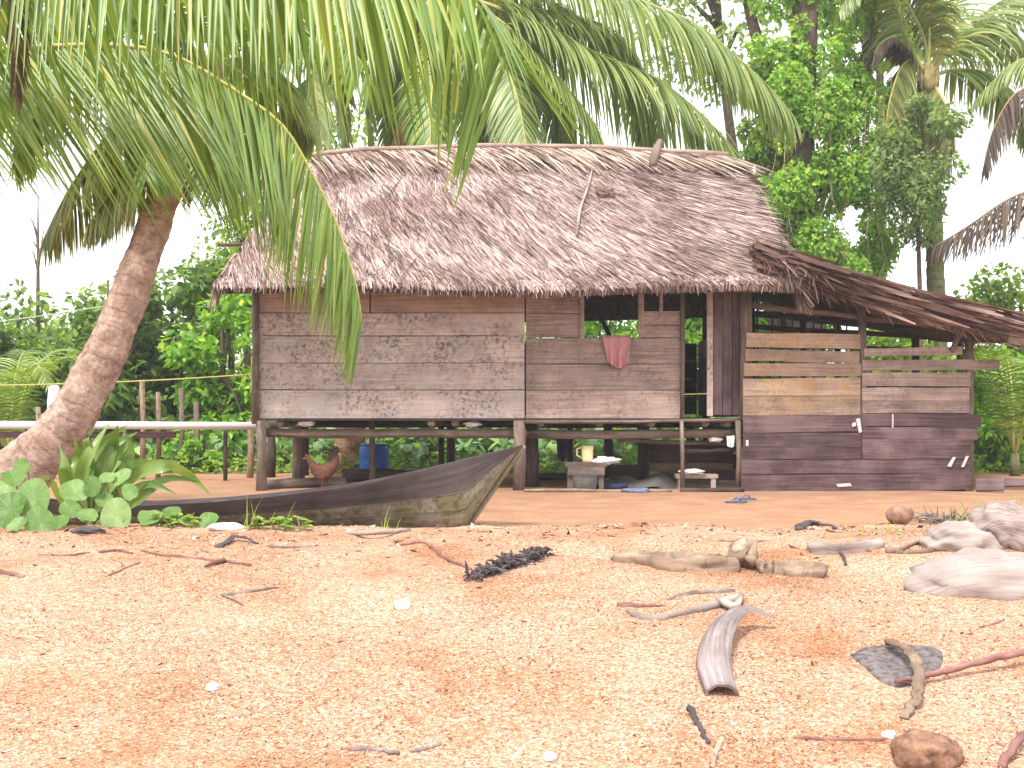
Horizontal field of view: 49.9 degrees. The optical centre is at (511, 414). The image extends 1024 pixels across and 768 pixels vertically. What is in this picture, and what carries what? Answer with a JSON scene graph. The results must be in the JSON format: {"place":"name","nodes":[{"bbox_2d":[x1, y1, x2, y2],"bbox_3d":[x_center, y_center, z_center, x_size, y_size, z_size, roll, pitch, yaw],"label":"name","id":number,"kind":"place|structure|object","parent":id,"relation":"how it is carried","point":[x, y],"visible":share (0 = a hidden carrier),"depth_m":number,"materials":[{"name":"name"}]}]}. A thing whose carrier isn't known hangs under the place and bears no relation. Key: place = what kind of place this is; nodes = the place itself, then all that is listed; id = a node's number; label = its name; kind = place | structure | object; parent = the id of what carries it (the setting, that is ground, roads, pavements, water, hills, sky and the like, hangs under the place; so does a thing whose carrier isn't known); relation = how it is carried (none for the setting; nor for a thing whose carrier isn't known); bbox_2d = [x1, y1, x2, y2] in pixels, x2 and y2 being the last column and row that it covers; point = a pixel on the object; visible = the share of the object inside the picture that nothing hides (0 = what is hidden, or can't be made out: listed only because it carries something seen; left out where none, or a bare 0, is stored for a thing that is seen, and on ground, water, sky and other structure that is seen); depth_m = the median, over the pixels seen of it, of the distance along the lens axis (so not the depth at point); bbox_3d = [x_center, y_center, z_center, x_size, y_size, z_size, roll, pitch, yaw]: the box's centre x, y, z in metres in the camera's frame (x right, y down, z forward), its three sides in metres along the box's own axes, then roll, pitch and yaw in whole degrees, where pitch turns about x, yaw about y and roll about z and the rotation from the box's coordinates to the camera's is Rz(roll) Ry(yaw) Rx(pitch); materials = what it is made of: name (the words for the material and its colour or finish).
{"place":"outdoors","nodes":[
{"label":"outdoors","id":0,"kind":"place"},
{"bbox_2d":[0,428,1023,767],"bbox_3d":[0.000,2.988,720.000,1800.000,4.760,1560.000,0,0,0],"label":"sand ground","id":1,"kind":"structure","parent":0,"point":[576,732],"depth_m":4.02,"materials":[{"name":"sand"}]},
{"bbox_2d":[0,458,53,530],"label":"round leaf creeper","id":2,"kind":"object","parent":1,"relation":"on","point":[29,498],"visible":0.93,"depth_m":6.33,"materials":[{"name":"plant"}]},
{"bbox_2d":[0,279,65,430],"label":"broadleaf tree","id":3,"kind":"object","parent":1,"relation":"on","point":[11,337],"visible":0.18,"depth_m":21.24,"materials":[{"name":"green plant"}]},
{"bbox_2d":[28,198,45,340],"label":"dead sapling","id":4,"kind":"object","parent":1,"relation":"on","point":[36,230],"visible":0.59,"depth_m":21.98,"materials":[{"name":"wood"}]},
{"bbox_2d":[9,304,80,350],"bbox_3d":[-9.610,-0.666,23.505,2.702,3.433,2.548,0,0,0],"label":"broadleaf tree","id":5,"kind":"object","parent":1,"relation":"on","point":[54,327],"visible":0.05,"depth_m":23.22,"materials":[{"name":"green plant"}]},
{"bbox_2d":[0,348,113,447],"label":"young palm","id":6,"kind":"object","parent":1,"relation":"on","point":[8,395],"visible":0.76,"depth_m":17.43,"materials":[{"name":"green plant"}]},
{"bbox_2d":[71,527,105,533],"bbox_3d":[-2.289,0.629,5.955,0.172,0.050,0.113,0,0,22],"label":"bark piece","id":7,"kind":"object","parent":1,"relation":"on","point":[89,530],"visible":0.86,"depth_m":5.92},
{"bbox_2d":[51,468,137,528],"bbox_3d":[-2.425,0.506,6.429,0.456,0.373,0.514,0,0,-11],"label":"round leaf creeper","id":8,"kind":"object","parent":1,"relation":"on","point":[115,512],"visible":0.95,"depth_m":6.40,"materials":[{"name":"plant"}]},
{"bbox_2d":[41,270,172,443],"bbox_3d":[-7.603,-0.885,20.512,2.325,3.853,2.526,0,0,-34],"label":"broadleaf tree","id":9,"kind":"object","parent":1,"relation":"on","point":[120,400],"visible":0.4,"depth_m":20.35,"materials":[{"name":"green plant"}]},
{"bbox_2d":[41,422,210,523],"bbox_3d":[-2.584,0.386,7.256,1.157,0.679,0.383,0,0,0],"label":"strap leaf plant","id":10,"kind":"object","parent":1,"relation":"on","point":[117,454],"visible":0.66,"depth_m":7.28,"materials":[{"name":"plant"}]},
{"bbox_2d":[0,421,255,480],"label":"pipe rail","id":11,"kind":"object","parent":1,"relation":"on","point":[224,426],"visible":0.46,"depth_m":15.56,"materials":[{"name":"white plastic"}]},
{"bbox_2d":[139,381,145,478],"bbox_3d":[-5.442,0.237,16.198,0.098,1.508,0.086,0,0,24],"label":"stake","id":12,"kind":"object","parent":1,"relation":"on","point":[142,419],"visible":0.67,"depth_m":16.17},
{"bbox_2d":[155,392,161,477],"bbox_3d":[-5.270,0.324,16.402,0.092,1.335,0.080,0,0,-19],"label":"stake","id":13,"kind":"object","parent":1,"relation":"on","point":[158,419],"visible":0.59,"depth_m":16.37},
{"bbox_2d":[147,512,201,527],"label":"weed","id":14,"kind":"object","parent":1,"relation":"on","point":[172,521],"visible":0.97,"depth_m":6.34,"materials":[{"name":"green plant"}]},
{"bbox_2d":[115,259,239,429],"bbox_3d":[-6.738,-1.030,22.073,2.777,4.141,2.793,0,0,0],"label":"broadleaf tree","id":15,"kind":"object","parent":1,"relation":"on","point":[182,301],"visible":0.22,"depth_m":21.55,"materials":[{"name":"green plant"}]},
{"bbox_2d":[137,506,218,526],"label":"round leaf creeper","id":16,"kind":"object","parent":1,"relation":"on","point":[208,519],"visible":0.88,"depth_m":6.38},
{"bbox_2d":[0,0,358,516],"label":"coconut palm","id":17,"kind":"object","parent":1,"relation":"on","point":[75,406],"visible":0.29,"depth_m":9.37,"materials":[{"name":"green plant"}]},
{"bbox_2d":[179,388,184,464],"bbox_3d":[-5.471,0.272,18.197,0.110,1.439,0.094,0,0,0],"label":"stake","id":18,"kind":"object","parent":1,"relation":"on","point":[181,417],"visible":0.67,"depth_m":18.16,"materials":[{"name":"brown wood"}]},
{"bbox_2d":[141,549,251,566],"bbox_3d":[-1.540,0.688,5.258,0.672,0.050,0.170,0,0,33],"label":"stick","id":19,"kind":"object","parent":1,"relation":"on","point":[218,561],"visible":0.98,"depth_m":5.25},
{"bbox_2d":[148,432,256,470],"bbox_3d":[-5.194,0.664,18.406,1.666,0.774,1.364,0,0,0],"label":"shrub","id":20,"kind":"object","parent":1,"relation":"on","point":[191,444],"visible":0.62,"depth_m":18.15,"materials":[{"name":"green plant"}]},
{"bbox_2d":[157,289,266,464],"bbox_3d":[-5.318,-0.644,20.119,2.202,3.392,1.988,0,0,30],"label":"broadleaf tree","id":21,"kind":"object","parent":1,"relation":"on","point":[219,399],"visible":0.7,"depth_m":20.03,"materials":[{"name":"green plant"}]},
{"bbox_2d":[176,246,251,380],"bbox_3d":[-5.412,-1.163,21.546,1.771,4.417,2.131,0,0,39],"label":"broadleaf tree","id":22,"kind":"object","parent":1,"relation":"on","point":[203,279],"visible":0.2,"depth_m":21.10,"materials":[{"name":"green plant"}]},
{"bbox_2d":[207,436,242,463],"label":"broad leaf plant","id":23,"kind":"object","parent":1,"relation":"on","point":[217,446],"visible":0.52,"depth_m":18.64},
{"bbox_2d":[186,188,264,421],"bbox_3d":[-5.768,-2.132,23.596,2.194,6.351,2.602,0,0,41],"label":"broadleaf tree","id":24,"kind":"object","parent":1,"relation":"on","point":[214,234],"visible":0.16,"depth_m":23.22,"materials":[{"name":"green plant"}]},
{"bbox_2d":[207,522,245,530],"bbox_3d":[-1.604,0.634,6.192,0.219,0.060,0.125,0,0,0],"label":"stone","id":25,"kind":"object","parent":1,"relation":"on","point":[226,526],"visible":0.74,"depth_m":6.15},
{"bbox_2d":[247,420,254,477],"bbox_3d":[-3.920,0.532,16.500,0.127,0.919,0.106,0,0,0],"label":"stake","id":26,"kind":"object","parent":1,"relation":"on","point":[250,457],"visible":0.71,"depth_m":16.46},
{"bbox_2d":[255,437,292,468],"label":"broad leaf plant","id":27,"kind":"object","parent":1,"relation":"on","point":[278,447],"visible":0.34,"depth_m":18.41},
{"bbox_2d":[248,514,314,531],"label":"weed","id":28,"kind":"object","parent":1,"relation":"on","point":[278,518],"visible":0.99,"depth_m":6.20,"materials":[{"name":"green plant"}]},
{"bbox_2d":[47,445,525,526],"bbox_3d":[-2.184,0.618,9.496,4.647,0.744,0.698,0,0,4],"label":"canoe","id":29,"kind":"object","parent":1,"relation":"on","point":[455,493],"visible":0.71,"depth_m":9.17,"materials":[{"name":"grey wood"}]},
{"bbox_2d":[0,0,596,392],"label":"coconut palm","id":30,"kind":"object","parent":1,"relation":"on","point":[217,140],"visible":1,"depth_m":7.27,"materials":[{"name":"green plant"}]},
{"bbox_2d":[267,477,345,488],"bbox_3d":[-2.683,0.882,14.198,1.077,0.157,0.152,0,0,-23],"label":"log","id":31,"kind":"object","parent":1,"relation":"on","point":[312,482],"visible":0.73,"depth_m":14.13,"materials":[{"name":"brown wood"}]},
{"bbox_2d":[303,446,339,486],"bbox_3d":[-2.418,0.664,13.951,0.474,0.550,0.158,0,0,0],"label":"hen","id":32,"kind":"object","parent":1,"relation":"on","point":[325,472],"visible":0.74,"depth_m":13.90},
{"bbox_2d":[309,438,333,462],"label":"broad leaf plant","id":33,"kind":"object","parent":1,"relation":"on","point":[317,444],"visible":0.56,"depth_m":18.96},
{"bbox_2d":[291,99,379,171],"bbox_3d":[-4.163,-3.242,26.294,3.657,8.570,2.764,0,0,0],"label":"broadleaf tree","id":34,"kind":"object","parent":1,"relation":"on","point":[357,135],"visible":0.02,"depth_m":26.26,"materials":[{"name":"green plant"}]},
{"bbox_2d":[298,525,410,535],"bbox_3d":[-1.289,0.783,7.556,0.332,0.328,3.428,0,0,-21],"label":"driftwood","id":35,"kind":"object","parent":1,"relation":"on","point":[377,532],"visible":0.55,"depth_m":6.01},
{"bbox_2d":[359,443,388,468],"bbox_3d":[-2.189,0.694,17.450,0.470,0.492,0.470,0,0,0],"label":"barrel","id":36,"kind":"object","parent":1,"relation":"on","point":[382,454],"visible":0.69,"depth_m":17.27,"materials":[{"name":"blue plastic"}]},
{"bbox_2d":[348,745,399,754],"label":"stick","id":37,"kind":"object","parent":1,"relation":"on","point":[366,748],"visible":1,"depth_m":3.16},
{"bbox_2d":[342,469,414,481],"bbox_3d":[-1.476,0.856,15.396,1.834,0.200,0.207,0,0,12],"label":"log","id":38,"kind":"object","parent":1,"relation":"on","point":[355,475],"visible":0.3,"depth_m":15.46,"materials":[{"name":"brown wood"}]},
{"bbox_2d":[390,440,426,468],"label":"broad leaf plant","id":39,"kind":"object","parent":1,"relation":"on","point":[407,448],"visible":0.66,"depth_m":18.96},
{"bbox_2d":[389,427,437,467],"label":"broad leaf plant","id":40,"kind":"object","parent":1,"relation":"on","point":[395,439],"visible":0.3,"depth_m":19.82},
{"bbox_2d":[399,540,471,569],"bbox_3d":[-0.336,0.690,5.450,0.138,0.067,0.755,0,0,-32],"label":"stick","id":41,"kind":"object","parent":1,"relation":"on","point":[430,545],"visible":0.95,"depth_m":5.55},
{"bbox_2d":[417,438,457,466],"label":"broad leaf plant","id":42,"kind":"object","parent":1,"relation":"on","point":[428,455],"visible":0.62,"depth_m":18.23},
{"bbox_2d":[444,427,488,459],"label":"broad leaf plant","id":43,"kind":"object","parent":1,"relation":"on","point":[467,441],"visible":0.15,"depth_m":19.64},
{"bbox_2d":[463,546,553,580],"bbox_3d":[-0.018,0.680,5.151,0.192,0.101,0.753,0,0,29],"label":"fibre clump","id":44,"kind":"object","parent":1,"relation":"on","point":[503,562],"visible":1,"depth_m":5.10,"materials":[{"name":"black plant"}]},
{"bbox_2d":[1,351,1017,448],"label":"wood","id":45,"kind":"object","parent":1,"relation":"on","point":[237,364],"depth_m":28.77,"materials":[{"name":"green plant"}]},
{"bbox_2d":[0,521,1022,767],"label":"strand litter","id":46,"kind":"object","parent":1,"relation":"on","point":[480,555],"visible":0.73,"depth_m":5.84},
{"bbox_2d":[208,139,816,490],"bbox_3d":[0.058,-1.401,15.341,8.136,4.849,5.056,0,0,0],"label":"stilt hut","id":47,"kind":"object","parent":1,"relation":"on","point":[656,247],"visible":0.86,"depth_m":13.73,"materials":[{"name":"brown wood"}]},
{"bbox_2d":[0,374,251,385],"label":"clothesline","id":48,"kind":"object","parent":47,"relation":"attached to","point":[132,381],"visible":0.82,"depth_m":13.31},
{"bbox_2d":[556,439,566,461],"bbox_3d":[0.652,0.454,14.457,0.145,0.326,0.078,0,0,0],"label":"cloth","id":49,"kind":"object","parent":47,"relation":"hanging from","point":[562,450],"visible":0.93,"depth_m":14.45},
{"bbox_2d":[575,168,602,235],"bbox_3d":[1.048,-2.784,14.249,0.289,1.106,1.242,0,0,16],"label":"dry stick","id":50,"kind":"object","parent":47,"relation":"on","point":[580,212],"visible":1,"depth_m":14.10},
{"bbox_2d":[602,335,630,368],"bbox_3d":[1.300,-0.783,13.656,0.356,0.416,0.108,0,0,0],"label":"cloth","id":51,"kind":"object","parent":47,"relation":"hanging from","point":[617,349],"visible":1,"depth_m":13.66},
{"bbox_2d":[638,294,643,333],"bbox_3d":[1.613,-1.375,13.748,0.070,0.725,0.050,0,0,0],"label":"window frame","id":52,"kind":"structure","parent":47,"relation":"in","point":[640,296],"depth_m":13.72,"materials":[{"name":"brown wood"}]},
{"bbox_2d":[713,292,739,414],"bbox_3d":[2.693,-0.919,13.768,0.353,1.838,0.055,0,0,0],"label":"door","id":53,"kind":"structure","parent":47,"relation":"in","point":[731,300],"depth_m":13.76,"materials":[{"name":"brown wood"}]},
{"bbox_2d":[225,0,802,471],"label":"coconut palm","id":54,"kind":"object","parent":1,"relation":"on","point":[549,36],"visible":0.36,"depth_m":18.36,"materials":[{"name":"green plant"}]},
{"bbox_2d":[69,447,1023,473],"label":"ground cover","id":55,"kind":"object","parent":1,"relation":"on","point":[544,463],"visible":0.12,"depth_m":18.02,"materials":[{"name":"green plant"}]},
{"bbox_2d":[539,473,566,479],"bbox_3d":[0.797,0.927,15.800,0.934,0.190,0.030,0,0,0],"label":"board","id":56,"kind":"object","parent":1,"relation":"on","point":[552,476],"visible":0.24,"depth_m":15.79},
{"bbox_2d":[572,474,597,488],"bbox_3d":[0.902,0.838,13.600,0.320,0.205,0.320,0,0,0],"label":"pot","id":57,"kind":"object","parent":1,"relation":"on","point":[584,481],"visible":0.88,"depth_m":13.47,"materials":[{"name":"grey metal"}]},
{"bbox_2d":[564,462,606,488],"bbox_3d":[0.922,0.766,13.900,0.520,0.338,0.420,0,0,0],"label":"bench","id":58,"kind":"object","parent":1,"relation":"on","point":[584,468],"visible":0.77,"depth_m":13.69,"materials":[{"name":"brown wood"}]},
{"bbox_2d":[576,446,593,461],"bbox_3d":[0.935,0.493,13.911,0.208,0.206,0.168,0,0,32],"label":"jug","id":59,"kind":"object","parent":58,"relation":"on","point":[587,453],"visible":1,"depth_m":13.84,"materials":[{"name":"yellow plastic"}]},
{"bbox_2d":[524,488,671,491],"bbox_3d":[1.048,0.921,13.401,1.803,0.056,0.047,0,0,0],"label":"pole","id":60,"kind":"object","parent":1,"relation":"on","point":[585,490],"visible":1,"depth_m":13.38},
{"bbox_2d":[575,320,639,430],"bbox_3d":[2.139,-1.046,23.288,3.129,4.173,2.908,0,0,0],"label":"shrub","id":61,"kind":"object","parent":1,"relation":"on","point":[594,329],"visible":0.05,"depth_m":22.83,"materials":[{"name":"green plant"}]},
{"bbox_2d":[595,439,635,464],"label":"broad leaf plant","id":62,"kind":"object","parent":1,"relation":"on","point":[617,445],"visible":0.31,"depth_m":18.59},
{"bbox_2d":[610,465,639,478],"bbox_3d":[1.561,0.842,15.200,0.414,0.307,0.030,0,0,0],"label":"board","id":63,"kind":"object","parent":1,"relation":"on","point":[633,471],"visible":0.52,"depth_m":15.19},
{"bbox_2d":[604,473,676,488],"bbox_3d":[1.780,0.853,14.400,1.240,0.190,0.800,0,0,0],"label":"tarpaulin","id":64,"kind":"object","parent":1,"relation":"on","point":[665,481],"visible":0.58,"depth_m":14.08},
{"bbox_2d":[610,537,758,571],"bbox_3d":[0.832,0.687,5.232,0.718,0.191,0.306,0,0,0],"label":"driftwood","id":65,"kind":"object","parent":1,"relation":"on","point":[740,551],"visible":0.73,"depth_m":5.17,"materials":[{"name":"wood"}]},
{"bbox_2d":[626,592,743,619],"bbox_3d":[0.747,0.776,4.442,0.580,0.068,0.195,0,0,-27],"label":"stick","id":66,"kind":"object","parent":1,"relation":"on","point":[732,601],"visible":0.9,"depth_m":4.41,"materials":[{"name":"wood"}]},
{"bbox_2d":[649,444,732,462],"bbox_3d":[2.482,0.670,15.623,1.305,0.580,0.077,0,0,0],"label":"board","id":67,"kind":"object","parent":1,"relation":"on","point":[662,453],"visible":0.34,"depth_m":15.59,"materials":[{"name":"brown wood"}]},
{"bbox_2d":[649,463,732,475],"bbox_3d":[2.479,0.819,15.603,1.303,0.282,0.077,0,0,0],"label":"board","id":68,"kind":"object","parent":1,"relation":"on","point":[676,466],"visible":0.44,"depth_m":15.56,"materials":[{"name":"brown wood"}]},
{"bbox_2d":[674,474,717,489],"bbox_3d":[2.333,0.857,13.950,0.520,0.216,0.220,0,0,0],"label":"bench","id":69,"kind":"object","parent":1,"relation":"on","point":[712,477],"visible":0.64,"depth_m":13.84,"materials":[{"name":"brown wood"}]},
{"bbox_2d":[660,470,735,479],"bbox_3d":[2.550,0.825,15.000,1.064,0.157,0.030,0,0,0],"label":"board","id":70,"kind":"object","parent":1,"relation":"on","point":[726,474],"visible":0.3,"depth_m":14.98,"materials":[{"name":"brown wood"}]},
{"bbox_2d":[686,705,710,743],"bbox_3d":[0.569,0.937,3.332,0.027,0.072,0.198,0,0,-9],"label":"stick","id":71,"kind":"object","parent":1,"relation":"on","point":[690,709],"visible":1,"depth_m":3.35,"materials":[{"name":"wood"}]},
{"bbox_2d":[667,588,735,599],"bbox_3d":[0.794,0.761,4.668,0.339,0.041,0.060,0,0,-24],"label":"stick","id":72,"kind":"object","parent":1,"relation":"on","point":[722,590],"visible":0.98,"depth_m":4.68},
{"bbox_2d":[587,0,824,151],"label":"broadleaf tree","id":73,"kind":"object","parent":1,"relation":"on","point":[717,23],"visible":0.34,"depth_m":24.92,"materials":[{"name":"green plant"}]},
{"bbox_2d":[684,480,734,487],"bbox_3d":[2.515,0.890,13.900,0.682,0.137,0.030,0,0,0],"label":"board","id":74,"kind":"object","parent":1,"relation":"on","point":[704,483],"visible":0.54,"depth_m":13.88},
{"bbox_2d":[680,487,743,491],"bbox_3d":[2.446,0.917,13.451,0.784,0.070,0.064,0,0,0],"label":"pole","id":75,"kind":"object","parent":1,"relation":"on","point":[730,489],"visible":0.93,"depth_m":13.43,"materials":[{"name":"brown wood"}]},
{"bbox_2d":[670,318,756,439],"bbox_3d":[3.838,-1.021,23.287,2.289,4.145,2.350,0,0,-25],"label":"shrub","id":76,"kind":"object","parent":1,"relation":"on","point":[692,337],"visible":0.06,"depth_m":22.78,"materials":[{"name":"green plant"}]},
{"bbox_2d":[710,734,725,767],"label":"stick","id":77,"kind":"object","parent":1,"relation":"on","point":[718,745],"visible":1,"depth_m":3.19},
{"bbox_2d":[696,605,774,694],"bbox_3d":[0.764,0.810,3.865,0.196,0.191,0.687,0,0,24],"label":"driftwood","id":78,"kind":"object","parent":1,"relation":"on","point":[713,664],"visible":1,"depth_m":3.75,"materials":[{"name":"wood"}]},
{"bbox_2d":[754,558,828,577],"bbox_3d":[1.300,0.729,5.139,0.353,0.118,0.129,0,0,24],"label":"driftwood","id":79,"kind":"object","parent":1,"relation":"on","point":[793,568],"visible":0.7,"depth_m":5.11,"materials":[{"name":"wood"}]},
{"bbox_2d":[755,302,841,378],"bbox_3d":[5.864,-0.817,23.058,2.388,3.716,2.562,0,0,32],"label":"shrub","id":80,"kind":"object","parent":1,"relation":"on","point":[762,321],"visible":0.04,"depth_m":22.85,"materials":[{"name":"green plant"}]},
{"bbox_2d":[794,519,836,529],"bbox_3d":[2.124,0.764,7.633,0.228,0.344,3.407,0,0,16],"label":"root","id":81,"kind":"object","parent":1,"relation":"on","point":[803,525],"visible":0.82,"depth_m":7.06,"materials":[{"name":"grey plant"}]},
{"bbox_2d":[735,0,923,377],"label":"vine covered tree","id":82,"kind":"object","parent":1,"relation":"on","point":[803,178],"visible":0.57,"depth_m":20.11,"materials":[{"name":"green plant"}]},
{"bbox_2d":[794,735,885,741],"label":"stick","id":83,"kind":"object","parent":1,"relation":"on","point":[836,738],"visible":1,"depth_m":3.25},
{"bbox_2d":[807,537,884,554],"bbox_3d":[1.665,0.666,5.445,0.414,0.105,0.126,0,0,-13],"label":"driftwood","id":84,"kind":"object","parent":1,"relation":"on","point":[817,547],"visible":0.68,"depth_m":5.40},
{"bbox_2d":[703,241,1023,490],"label":"lean to shed","id":85,"kind":"object","parent":1,"relation":"on","point":[862,432],"visible":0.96,"depth_m":13.60,"materials":[{"name":"beige wood"}]},
{"bbox_2d":[786,0,974,338],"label":"broadleaf tree","id":86,"kind":"object","parent":1,"relation":"on","point":[879,77],"visible":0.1,"depth_m":24.84,"materials":[{"name":"green plant"}]},
{"bbox_2d":[825,328,956,387],"bbox_3d":[6.900,-0.395,20.190,2.465,2.891,2.399,0,0,-38],"label":"shrub","id":87,"kind":"object","parent":1,"relation":"on","point":[890,342],"visible":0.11,"depth_m":19.65,"materials":[{"name":"green plant"}]},
{"bbox_2d":[850,644,942,687],"bbox_3d":[1.359,0.868,3.801,0.322,0.089,0.396,0,0,0],"label":"bark plate","id":88,"kind":"object","parent":1,"relation":"on","point":[886,665],"visible":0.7,"depth_m":3.81,"materials":[{"name":"wood"}]},
{"bbox_2d":[894,648,1023,683],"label":"stick","id":89,"kind":"object","parent":88,"relation":"on","point":[983,661],"visible":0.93,"depth_m":3.69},
{"bbox_2d":[886,504,913,523],"bbox_3d":[3.333,0.853,9.450,0.236,0.178,0.180,0,0,0],"label":"coconut","id":90,"kind":"object","parent":1,"relation":"on","point":[900,513],"visible":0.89,"depth_m":9.39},
{"bbox_2d":[884,638,925,719],"bbox_3d":[1.315,0.868,3.656,0.106,0.142,0.609,0,0,15],"label":"stick","id":91,"kind":"object","parent":1,"relation":"on","point":[917,692],"visible":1,"depth_m":3.58,"materials":[{"name":"wood"}]},
{"bbox_2d":[885,540,936,553],"bbox_3d":[2.041,0.662,5.458,0.420,0.071,0.151,0,0,-31],"label":"stick","id":92,"kind":"object","parent":1,"relation":"on","point":[899,550],"visible":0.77,"depth_m":5.38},
{"bbox_2d":[866,92,976,387],"bbox_3d":[7.032,-2.287,19.312,1.856,6.658,1.785,0,0,0],"label":"broadleaf tree","id":93,"kind":"object","parent":1,"relation":"on","point":[915,189],"visible":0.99,"depth_m":19.05,"materials":[{"name":"green plant"}]},
{"bbox_2d":[890,728,964,767],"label":"stone","id":94,"kind":"object","parent":1,"relation":"on","point":[914,748],"visible":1,"depth_m":3.07,"materials":[{"name":"stone"}]},
{"bbox_2d":[834,0,1023,387],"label":"coconut palm","id":95,"kind":"object","parent":1,"relation":"on","point":[980,34],"visible":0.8,"depth_m":19.86,"materials":[{"name":"green plant"}]},
{"bbox_2d":[912,502,969,523],"bbox_3d":[3.740,0.850,9.600,0.600,0.191,0.403,0,0,0],"label":"twig heap","id":96,"kind":"object","parent":1,"relation":"on","point":[932,517],"visible":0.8,"depth_m":9.59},
{"bbox_2d":[918,520,1003,551],"bbox_3d":[2.227,0.638,5.468,0.385,0.227,0.305,0,0,0],"label":"rock","id":97,"kind":"object","parent":1,"relation":"on","point":[952,536],"visible":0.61,"depth_m":5.38,"materials":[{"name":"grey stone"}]},
{"bbox_2d":[903,547,1023,600],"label":"rock","id":98,"kind":"object","parent":1,"relation":"on","point":[976,572],"visible":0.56,"depth_m":4.68,"materials":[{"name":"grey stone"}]},
{"bbox_2d":[911,343,1023,475],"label":"young palm","id":99,"kind":"object","parent":1,"relation":"on","point":[1000,380],"visible":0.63,"depth_m":16.93,"materials":[{"name":"green plant"}]},
{"bbox_2d":[923,58,1023,268],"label":"coconut palm","id":100,"kind":"object","parent":1,"relation":"on","point":[1004,123],"visible":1,"depth_m":17.42,"materials":[{"name":"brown plant"}]},
{"bbox_2d":[948,344,1023,470],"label":"shrub","id":101,"kind":"object","parent":1,"relation":"on","point":[985,429],"visible":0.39,"depth_m":18.38,"materials":[{"name":"green plant"}]},
{"bbox_2d":[974,438,998,468],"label":"broad leaf plant","id":102,"kind":"object","parent":1,"relation":"on","point":[981,464],"visible":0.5,"depth_m":18.51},
{"bbox_2d":[953,261,1023,411],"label":"broadleaf tree","id":103,"kind":"object","parent":1,"relation":"on","point":[1001,297],"visible":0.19,"depth_m":22.50,"materials":[{"name":"green plant"}]},
{"bbox_2d":[976,478,1004,490],"bbox_3d":[5.841,0.849,13.432,0.333,0.175,0.102,0,0,38],"label":"board","id":104,"kind":"object","parent":1,"relation":"on","point":[990,484],"visible":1,"depth_m":13.42,"materials":[{"name":"brown wood"}]},
{"bbox_2d":[969,500,1023,551],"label":"rock","id":105,"kind":"object","parent":1,"relation":"on","point":[1003,523],"visible":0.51,"depth_m":5.47,"materials":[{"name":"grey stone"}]},
{"bbox_2d":[997,731,1023,767],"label":"stick","id":106,"kind":"object","parent":1,"relation":"on","point":[1009,753],"visible":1,"depth_m":3.12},
{"bbox_2d":[0,0,1023,372],"label":"sky","id":107,"kind":"structure","parent":0,"point":[968,200],"materials":[{"name":"white"}]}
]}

